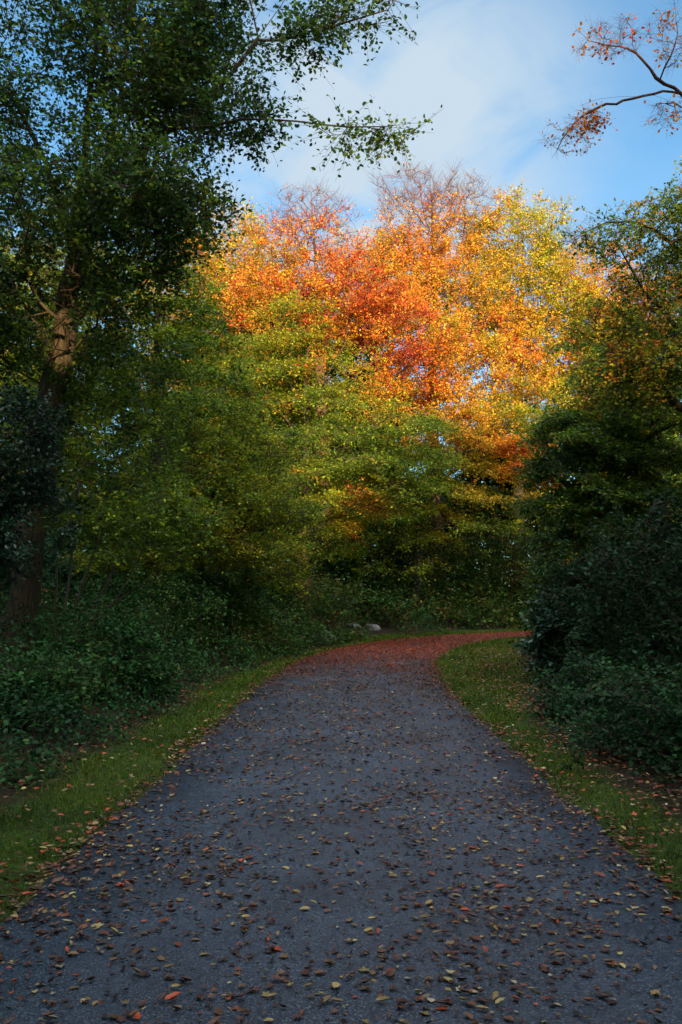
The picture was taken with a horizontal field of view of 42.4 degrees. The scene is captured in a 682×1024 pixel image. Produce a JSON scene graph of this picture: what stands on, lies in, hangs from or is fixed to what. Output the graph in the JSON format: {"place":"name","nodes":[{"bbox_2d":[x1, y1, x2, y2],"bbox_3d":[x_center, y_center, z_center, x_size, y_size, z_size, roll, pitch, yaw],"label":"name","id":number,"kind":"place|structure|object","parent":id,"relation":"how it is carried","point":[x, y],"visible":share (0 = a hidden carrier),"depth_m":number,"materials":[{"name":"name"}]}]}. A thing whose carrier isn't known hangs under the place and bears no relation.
{"place":"outdoors","nodes":[
{"label":"outdoors","id":0,"kind":"place"},
{"bbox_2d":[0,631,681,1023],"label":"path","id":1,"kind":"structure","parent":0,"point":[314,919],"depth_m":4.47,"materials":[{"name":"grey asphalt"}]},
{"bbox_2d":[0,630,681,1023],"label":"fallen leaves","id":2,"kind":"object","parent":1,"relation":"on","point":[424,644],"visible":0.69,"depth_m":5.18,"materials":[{"name":"plant"}]},
{"bbox_2d":[0,604,681,924],"bbox_3d":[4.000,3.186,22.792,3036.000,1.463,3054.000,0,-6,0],"label":"ground","id":3,"kind":"structure","parent":0,"point":[8,789],"depth_m":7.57,"materials":[{"name":"green plant"}]},
{"bbox_2d":[0,367,81,602],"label":"holly tree","id":4,"kind":"object","parent":3,"relation":"on","point":[36,478],"visible":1,"depth_m":13.21,"materials":[{"name":"green plant"}]},
{"bbox_2d":[0,636,107,735],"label":"bramble bush","id":5,"kind":"object","parent":3,"relation":"on","point":[60,676],"visible":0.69,"depth_m":10.13,"materials":[{"name":"green plant"}]},
{"bbox_2d":[0,225,113,525],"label":"sycamore tree","id":6,"kind":"object","parent":3,"relation":"on","point":[10,258],"depth_m":45.96,"materials":[{"name":"green plant"}]},
{"bbox_2d":[0,239,166,514],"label":"sycamore tree","id":7,"kind":"object","parent":3,"relation":"on","point":[61,471],"visible":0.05,"depth_m":35.26,"materials":[{"name":"green plant"}]},
{"bbox_2d":[0,501,189,642],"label":"underwood","id":8,"kind":"object","parent":3,"relation":"on","point":[50,573],"visible":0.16,"depth_m":22.71,"materials":[{"name":"green plant"}]},
{"bbox_2d":[26,609,193,708],"bbox_3d":[-3.413,2.216,13.261,2.512,1.512,2.571,0,-6,0],"label":"elder bush","id":9,"kind":"object","parent":3,"relation":"on","point":[149,665],"visible":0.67,"depth_m":12.94,"materials":[{"name":"green plant"}]},
{"bbox_2d":[2,319,253,671],"bbox_3d":[-3.789,-0.328,15.508,4.386,6.423,3.876,0,-6,0],"label":"hazel shrub","id":10,"kind":"object","parent":3,"relation":"on","point":[98,528],"visible":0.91,"depth_m":15.00,"materials":[{"name":"green plant"}]},
{"bbox_2d":[0,164,286,605],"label":"sycamore tree","id":11,"kind":"object","parent":3,"relation":"on","point":[198,309],"visible":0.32,"depth_m":21.71,"materials":[{"name":"green plant"}]},
{"bbox_2d":[73,540,240,663],"bbox_3d":[-4.220,2.132,20.446,3.754,2.932,4.102,0,-6,0],"label":"hazel bush","id":12,"kind":"object","parent":3,"relation":"on","point":[182,588],"visible":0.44,"depth_m":19.76,"materials":[{"name":"green plant"}]},
{"bbox_2d":[52,401,341,614],"bbox_3d":[-3.143,-0.082,22.497,5.913,7.142,7.440,-4,-7,37],"label":"beech tree","id":13,"kind":"object","parent":3,"relation":"on","point":[255,503],"visible":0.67,"depth_m":22.11,"materials":[{"name":"green plant"}]},
{"bbox_2d":[111,434,293,555],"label":"lime tree","id":14,"kind":"object","parent":3,"relation":"on","point":[168,518],"depth_m":50.67,"materials":[{"name":"green plant"}]},
{"bbox_2d":[120,194,308,505],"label":"golden tree","id":15,"kind":"object","parent":3,"relation":"on","point":[222,261],"visible":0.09,"depth_m":47.14,"materials":[{"name":"yellow plant"}]},
{"bbox_2d":[0,0,442,665],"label":"tree","id":16,"kind":"object","parent":3,"relation":"on","point":[174,60],"visible":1,"depth_m":13.99,"materials":[{"name":"green plant"}]},
{"bbox_2d":[159,554,296,646],"bbox_3d":[-3.488,2.518,25.110,3.737,3.123,3.957,5,-8,-39],"label":"hazel bush","id":17,"kind":"object","parent":3,"relation":"on","point":[239,588],"visible":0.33,"depth_m":24.31,"materials":[{"name":"green plant"}]},
{"bbox_2d":[0,567,465,838],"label":"bramble cover","id":18,"kind":"object","parent":3,"relation":"on","point":[242,638],"visible":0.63,"depth_m":16.52,"materials":[{"name":"green plant"}]},
{"bbox_2d":[182,529,287,617],"bbox_3d":[-4.695,2.499,38.492,5.012,5.201,5.784,0,-6,0],"label":"hazel bush","id":19,"kind":"object","parent":3,"relation":"on","point":[245,571],"depth_m":38.06,"materials":[{"name":"green plant"}]},
{"bbox_2d":[125,259,372,571],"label":"elder tree","id":20,"kind":"object","parent":3,"relation":"on","point":[276,416],"visible":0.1,"depth_m":45.77,"materials":[{"name":"green plant"}]},
{"bbox_2d":[271,517,365,617],"bbox_3d":[-1.644,2.600,40.102,5.106,4.995,5.105,5,-8,-38],"label":"hazel bush","id":21,"kind":"object","parent":3,"relation":"on","point":[331,567],"visible":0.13,"depth_m":39.61,"materials":[{"name":"green plant"}]},
{"bbox_2d":[177,277,468,631],"bbox_3d":[-0.941,-2.480,30.956,11.000,13.480,9.831,0,-6,0],"label":"lime tree","id":22,"kind":"object","parent":3,"relation":"on","point":[384,472],"visible":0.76,"depth_m":30.52,"materials":[{"name":"green plant"}]},
{"bbox_2d":[0,636,681,913],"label":"verge leaves","id":23,"kind":"object","parent":3,"relation":"on","point":[652,845],"visible":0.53,"depth_m":8.09,"materials":[{"name":"brown plant"}]},
{"bbox_2d":[1,415,681,612],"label":"underwood","id":24,"kind":"object","parent":3,"relation":"on","point":[487,480],"visible":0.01,"depth_m":50.94,"materials":[{"name":"green plant"}]},
{"bbox_2d":[274,295,425,612],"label":"elder tree","id":25,"kind":"object","parent":3,"relation":"on","point":[366,358],"visible":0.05,"depth_m":51.50,"materials":[{"name":"green plant"}]},
{"bbox_2d":[216,173,484,617],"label":"maple tree","id":26,"kind":"object","parent":3,"relation":"on","point":[376,303],"visible":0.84,"depth_m":41.12,"materials":[{"name":"orange plant"}]},
{"bbox_2d":[364,624,380,631],"bbox_3d":[1.217,4.570,34.300,0.569,0.430,0.460,-4,-7,32],"label":"boulder","id":27,"kind":"object","parent":3,"relation":"on","point":[376,628],"visible":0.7,"depth_m":34.14,"materials":[{"name":"stone"}]},
{"bbox_2d":[72,556,678,629],"bbox_3d":[6.121,3.593,42.177,39.073,4.330,10.816,3,-7,-27],"label":"fern cover","id":28,"kind":"object","parent":3,"relation":"on","point":[461,607],"visible":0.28,"depth_m":38.86,"materials":[{"name":"green plant"}]},
{"bbox_2d":[327,510,427,615],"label":"hazel bush","id":29,"kind":"object","parent":3,"relation":"on","point":[396,552],"visible":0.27,"depth_m":41.40,"materials":[{"name":"green plant"}]},
{"bbox_2d":[311,380,569,617],"bbox_3d":[4.466,-0.726,39.729,12.966,11.100,8.046,0,-6,0],"label":"hornbeam tree","id":30,"kind":"object","parent":3,"relation":"on","point":[486,467],"visible":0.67,"depth_m":38.73,"materials":[{"name":"green plant"}]},
{"bbox_2d":[383,497,498,615],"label":"hazel bush","id":31,"kind":"object","parent":3,"relation":"on","point":[467,571],"visible":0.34,"depth_m":42.70,"materials":[{"name":"green plant"}]},
{"bbox_2d":[339,155,560,583],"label":"copper beech tree","id":32,"kind":"object","parent":3,"relation":"on","point":[431,265],"visible":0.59,"depth_m":44.80,"materials":[{"name":"orange plant"}]},
{"bbox_2d":[418,407,558,582],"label":"lime tree","id":33,"kind":"object","parent":3,"relation":"on","point":[498,485],"visible":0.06,"depth_m":53.13,"materials":[{"name":"green plant"}]},
{"bbox_2d":[456,512,548,615],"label":"hazel bush","id":34,"kind":"object","parent":3,"relation":"on","point":[511,580],"visible":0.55,"depth_m":43.45,"materials":[{"name":"green plant"}]},
{"bbox_2d":[431,175,642,612],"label":"oak tree","id":35,"kind":"object","parent":3,"relation":"on","point":[506,258],"visible":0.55,"depth_m":46.96,"materials":[{"name":"yellow plant"}]},
{"bbox_2d":[500,518,574,611],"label":"hazel bush","id":36,"kind":"object","parent":3,"relation":"on","point":[540,536],"visible":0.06,"depth_m":46.23,"materials":[{"name":"green plant"}]},
{"bbox_2d":[515,576,634,685],"bbox_3d":[4.547,2.274,16.339,2.581,2.173,2.582,0,-6,0],"label":"laurel bush","id":37,"kind":"object","parent":3,"relation":"on","point":[543,635],"visible":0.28,"depth_m":16.21,"materials":[{"name":"green plant"}]},
{"bbox_2d":[501,320,681,603],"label":"elder tree","id":38,"kind":"object","parent":3,"relation":"on","point":[595,459],"visible":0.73,"depth_m":18.00,"materials":[{"name":"green plant"}]},
{"bbox_2d":[518,512,666,620],"bbox_3d":[8.717,1.741,29.670,5.165,5.775,5.005,5,-8,-37],"label":"elder bush","id":39,"kind":"object","parent":3,"relation":"on","point":[534,568],"visible":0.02,"depth_m":29.88,"materials":[{"name":"green plant"}]},
{"bbox_2d":[508,619,681,804],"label":"undergrowth cover","id":40,"kind":"object","parent":3,"relation":"on","point":[580,734],"visible":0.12,"depth_m":9.74,"materials":[{"name":"green plant"}]},
{"bbox_2d":[516,503,681,645],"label":"underwood","id":41,"kind":"object","parent":3,"relation":"on","point":[540,571],"visible":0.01,"depth_m":25.27,"materials":[{"name":"green plant"}]},
{"bbox_2d":[522,211,681,401],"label":"cherry tree","id":42,"kind":"object","parent":3,"relation":"on","point":[590,271],"visible":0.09,"depth_m":49.58,"materials":[{"name":"orange plant"}]},
{"bbox_2d":[527,641,681,728],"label":"bramble bush","id":43,"kind":"object","parent":3,"relation":"on","point":[571,688],"visible":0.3,"depth_m":11.13,"materials":[{"name":"green plant"}]},
{"bbox_2d":[529,291,681,545],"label":"elder tree","id":44,"kind":"object","parent":3,"relation":"on","point":[676,441],"visible":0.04,"depth_m":45.48,"materials":[{"name":"green plant"}]},
{"bbox_2d":[531,492,681,673],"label":"hawthorn bush","id":45,"kind":"object","parent":3,"relation":"on","point":[565,608],"visible":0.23,"depth_m":15.44,"materials":[{"name":"green plant"}]},
{"bbox_2d":[532,0,681,157],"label":"ash tree","id":46,"kind":"object","parent":3,"relation":"on","point":[585,124],"visible":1,"depth_m":9.59,"materials":[{"name":"orange plant"}]},
{"bbox_2d":[537,171,681,433],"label":"oak tree","id":47,"kind":"object","parent":3,"relation":"on","point":[627,356],"visible":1,"depth_m":14.82,"materials":[{"name":"green plant"}]},
{"bbox_2d":[548,472,681,712],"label":"hazel shrub","id":48,"kind":"object","parent":3,"relation":"on","point":[656,626],"visible":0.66,"depth_m":12.09,"materials":[{"name":"green plant"}]},
{"bbox_2d":[549,642,681,778],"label":"bramble bush","id":49,"kind":"object","parent":3,"relation":"on","point":[669,722],"visible":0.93,"depth_m":8.14,"materials":[{"name":"green plant"}]},
{"bbox_2d":[658,203,681,437],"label":"sycamore tree","id":50,"kind":"object","parent":3,"relation":"on","point":[672,290],"visible":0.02,"depth_m":47.44,"materials":[{"name":"green plant"}]},
{"bbox_2d":[665,155,681,463],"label":"sycamore tree","id":51,"kind":"object","parent":3,"relation":"on","point":[678,305],"visible":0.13,"depth_m":27.32,"materials":[{"name":"green plant"}]},
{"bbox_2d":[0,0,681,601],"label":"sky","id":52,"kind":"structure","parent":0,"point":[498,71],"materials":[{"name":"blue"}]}
]}

